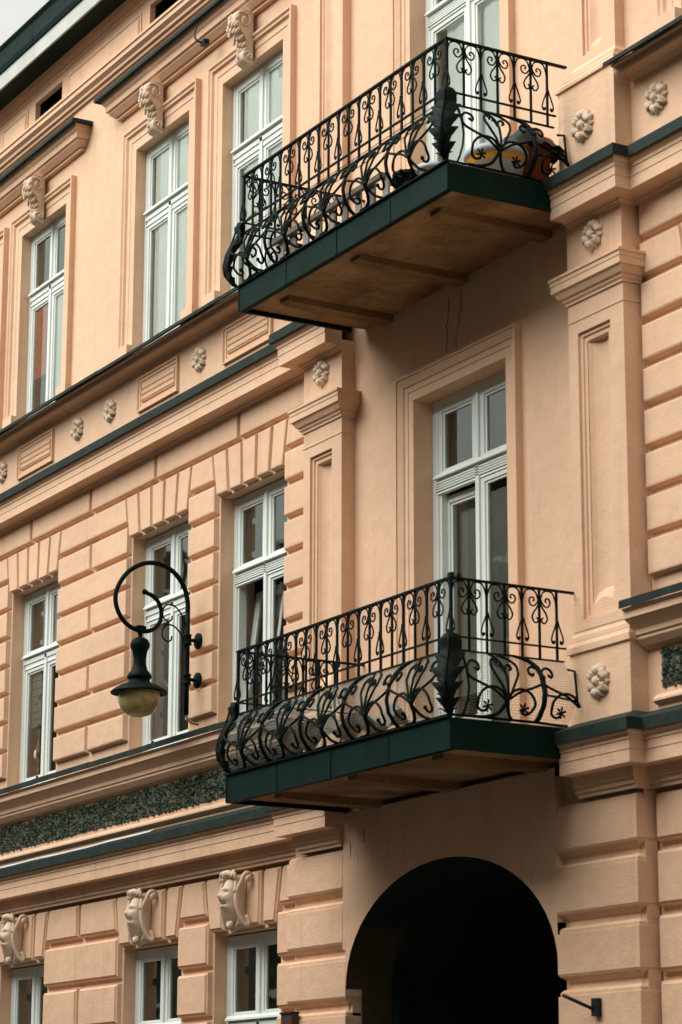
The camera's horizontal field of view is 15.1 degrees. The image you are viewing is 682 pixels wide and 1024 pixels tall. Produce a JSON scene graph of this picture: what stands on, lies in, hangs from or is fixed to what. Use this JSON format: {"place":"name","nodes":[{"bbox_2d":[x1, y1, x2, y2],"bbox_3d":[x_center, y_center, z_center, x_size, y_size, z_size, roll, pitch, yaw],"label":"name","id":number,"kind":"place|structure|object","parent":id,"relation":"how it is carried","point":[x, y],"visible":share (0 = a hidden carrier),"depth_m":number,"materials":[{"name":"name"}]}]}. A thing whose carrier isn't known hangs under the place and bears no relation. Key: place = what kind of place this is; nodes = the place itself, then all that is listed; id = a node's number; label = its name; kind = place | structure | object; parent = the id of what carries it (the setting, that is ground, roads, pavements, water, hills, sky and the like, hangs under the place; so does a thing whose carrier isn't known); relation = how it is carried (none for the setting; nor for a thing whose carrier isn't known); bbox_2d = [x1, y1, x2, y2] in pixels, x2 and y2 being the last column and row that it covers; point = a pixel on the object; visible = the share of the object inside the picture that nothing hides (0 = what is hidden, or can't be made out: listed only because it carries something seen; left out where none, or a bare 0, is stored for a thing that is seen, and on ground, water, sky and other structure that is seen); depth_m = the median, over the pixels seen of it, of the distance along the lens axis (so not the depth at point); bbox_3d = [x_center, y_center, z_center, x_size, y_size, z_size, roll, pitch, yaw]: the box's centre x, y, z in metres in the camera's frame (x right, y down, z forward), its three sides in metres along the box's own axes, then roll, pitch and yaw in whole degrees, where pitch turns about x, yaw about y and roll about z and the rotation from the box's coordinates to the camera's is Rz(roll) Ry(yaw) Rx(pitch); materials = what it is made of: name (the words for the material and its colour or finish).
{"place":"outdoors","nodes":[
{"label":"outdoors","id":0,"kind":"place"},
{"bbox_2d":[0,0,47,44],"label":"sky","id":1,"kind":"structure","parent":0,"point":[13,13],"materials":[{"name":"white"}]},
{"bbox_2d":[272,172,391,260],"bbox_3d":[0.054,-2.223,20.563,0.430,0.370,1.835,8,-16,-29],"label":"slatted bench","id":2,"kind":"object","parent":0,"point":[333,205],"visible":0.32,"depth_m":20.45,"materials":[{"name":"wood"}]},
{"bbox_2d":[416,161,439,174],"bbox_3d":[0.689,-2.471,19.203,0.264,0.200,0.264,8,-16,-29],"label":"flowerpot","id":3,"kind":"object","parent":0,"point":[428,165],"visible":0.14,"depth_m":19.11,"materials":[{"name":"white ceramic"}]},
{"label":"ground","id":4,"kind":"structure","parent":0,"visible":0},
{"bbox_2d":[0,0,681,1023],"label":"apartment building","id":5,"kind":"structure","parent":4,"relation":"on","point":[412,446],"depth_m":21.18,"materials":[{"name":"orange paint"}]},
{"bbox_2d":[10,965,47,1023],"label":"window","id":6,"kind":"structure","parent":5,"relation":"in","point":[28,989],"depth_m":26.94,"materials":[{"name":"white paint"}]},
{"bbox_2d":[34,726,40,772],"bbox_3d":[-3.229,2.536,27.502,0.095,0.510,0.100,8,-16,-29],"label":"hanging ornament","id":7,"kind":"object","parent":5,"relation":"hanging from","point":[37,753],"visible":0.94,"depth_m":27.45,"materials":[{"name":"paint"}]},
{"bbox_2d":[19,582,60,788],"bbox_3d":[-3.116,1.838,27.385,0.130,2.148,1.286,8,-16,-29],"label":"window","id":8,"kind":"structure","parent":5,"relation":"in","point":[41,616],"depth_m":27.65,"materials":[{"name":"white paint"}]},
{"bbox_2d":[26,213,65,418],"bbox_3d":[-3.172,-2.144,28.306,0.128,2.201,1.212,8,-16,-29],"label":"window","id":9,"kind":"structure","parent":5,"relation":"in","point":[48,246],"depth_m":28.49,"materials":[{"name":"white paint"}]},
{"bbox_2d":[110,560,201,725],"bbox_3d":[-1.698,1.187,23.634,0.878,1.510,0.524,8,-16,-29],"label":"street lamp","id":10,"kind":"object","parent":5,"relation":"hanging from","point":[139,694],"visible":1,"depth_m":23.50,"materials":[{"name":"black metal"}]},
{"bbox_2d":[134,945,181,1023],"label":"window","id":11,"kind":"structure","parent":5,"relation":"in","point":[158,971],"depth_m":24.30,"materials":[{"name":"white paint"}]},
{"bbox_2d":[142,120,188,347],"bbox_3d":[-1.686,-2.766,25.787,0.128,2.201,1.212,8,-16,-29],"label":"window","id":12,"kind":"structure","parent":5,"relation":"in","point":[166,190],"depth_m":25.93,"materials":[{"name":"white paint"}]},
{"bbox_2d":[141,522,191,752],"bbox_3d":[-1.595,1.204,24.818,0.140,2.148,1.286,8,-16,-29],"label":"window","id":13,"kind":"structure","parent":5,"relation":"in","point":[165,661],"depth_m":24.98,"materials":[{"name":"white paint"}]},
{"bbox_2d":[194,26,208,46],"bbox_3d":[-1.358,-4.623,24.991,0.139,0.183,0.090,8,-16,-29],"label":"cable hook","id":14,"kind":"object","parent":5,"relation":"attached to","point":[203,42],"visible":1,"depth_m":24.97,"materials":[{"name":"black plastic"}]},
{"bbox_2d":[225,930,280,1023],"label":"window","id":15,"kind":"structure","parent":5,"relation":"in","point":[253,960],"depth_m":22.64,"materials":[{"name":"white paint"}]},
{"bbox_2d":[230,50,282,292],"bbox_3d":[-0.722,-3.170,24.153,0.128,2.201,1.212,8,-16,-29],"label":"window","id":16,"kind":"structure","parent":5,"relation":"in","point":[257,98],"depth_m":24.35,"materials":[{"name":"white paint"}]},
{"bbox_2d":[232,478,287,723],"bbox_3d":[-0.530,0.825,23.285,0.418,2.148,1.286,8,-16,-29],"label":"window","id":17,"kind":"structure","parent":5,"relation":"in","point":[266,552],"depth_m":23.52,"materials":[{"name":"white paint"}]},
{"bbox_2d":[279,1011,299,1023],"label":"meter box","id":18,"kind":"object","parent":5,"relation":"attached to","point":[291,1017],"visible":1,"depth_m":21.09,"materials":[{"name":"brown"}]},
{"bbox_2d":[273,717,346,751],"bbox_3d":[-0.192,1.696,19.766,0.370,0.209,1.029,8,-16,-29],"label":"folded cloth","id":19,"kind":"object","parent":5,"relation":"on","point":[325,726],"visible":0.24,"depth_m":19.76,"materials":[{"name":"brown fabric"}]},
{"bbox_2d":[250,108,430,225],"bbox_3d":[0.020,-2.708,20.126,0.007,0.021,3.120,8,-16,-29],"label":"clothes line","id":20,"kind":"object","parent":5,"relation":"attached to","point":[342,166],"visible":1,"depth_m":20.11,"materials":[{"name":"brown metal"}]},
{"bbox_2d":[259,102,456,229],"bbox_3d":[0.072,-2.662,20.145,0.007,0.021,3.120,8,-16,-29],"label":"clothes line","id":21,"kind":"object","parent":5,"relation":"attached to","point":[350,172],"visible":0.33,"depth_m":20.12,"materials":[{"name":"brown"}]},
{"bbox_2d":[335,703,421,739],"bbox_3d":[0.267,1.548,18.946,0.300,0.206,0.829,8,-16,-29],"label":"folded cloth","id":22,"kind":"object","parent":5,"relation":"on","point":[374,721],"visible":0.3,"depth_m":18.91,"materials":[{"name":"fabric"}]},
{"bbox_2d":[392,169,417,186],"bbox_3d":[0.514,-2.432,19.447,0.254,0.240,0.254,8,-16,-29],"label":"flowerpot","id":23,"kind":"object","parent":5,"relation":"on","point":[398,182],"visible":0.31,"depth_m":19.37,"materials":[{"name":"black metal"}]},
{"bbox_2d":[425,0,500,165],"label":"window","id":24,"kind":"structure","parent":5,"relation":"in","point":[473,21],"depth_m":21.20,"materials":[{"name":"white paint"}]},
{"bbox_2d":[461,698,477,714],"bbox_3d":[1.395,1.579,20.435,0.600,1.000,1.100,8,-16,-29],"label":"armchair","id":25,"kind":"object","parent":5,"relation":"in","point":[469,707],"depth_m":20.48,"materials":[{"name":"black plastic"}]},
{"bbox_2d":[432,370,509,722],"bbox_3d":[1.133,0.443,20.123,0.204,3.013,1.356,8,-16,-29],"label":"window","id":26,"kind":"structure","parent":5,"relation":"in","point":[469,446],"depth_m":20.39,"materials":[{"name":"white paint"}]},
{"bbox_2d":[463,142,528,177],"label":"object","id":27,"kind":"object","parent":5,"relation":"on","point":[489,149],"visible":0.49,"depth_m":18.94,"materials":[{"name":"white"}]},
{"bbox_2d":[522,135,553,180],"bbox_3d":[1.419,-2.559,19.300,0.364,0.420,0.364,8,-16,-29],"label":"flowerpot","id":28,"kind":"object","parent":5,"relation":"on","point":[537,173],"visible":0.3,"depth_m":19.18,"materials":[{"name":"ceramic"}]},
{"bbox_2d":[502,127,564,164],"bbox_3d":[1.383,-2.751,19.290,0.460,0.275,0.500,8,-16,-29],"label":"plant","id":29,"kind":"object","parent":28,"relation":"on","point":[517,136],"visible":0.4,"depth_m":19.14,"materials":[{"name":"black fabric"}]},
{"bbox_2d":[562,993,601,1015],"bbox_3d":[1.645,3.357,17.543,0.276,0.156,0.073,-6,-15,23],"label":"wall fixture","id":30,"kind":"object","parent":5,"relation":"attached to","point":[595,1007],"depth_m":17.50,"materials":[{"name":"black metal"}]}
]}

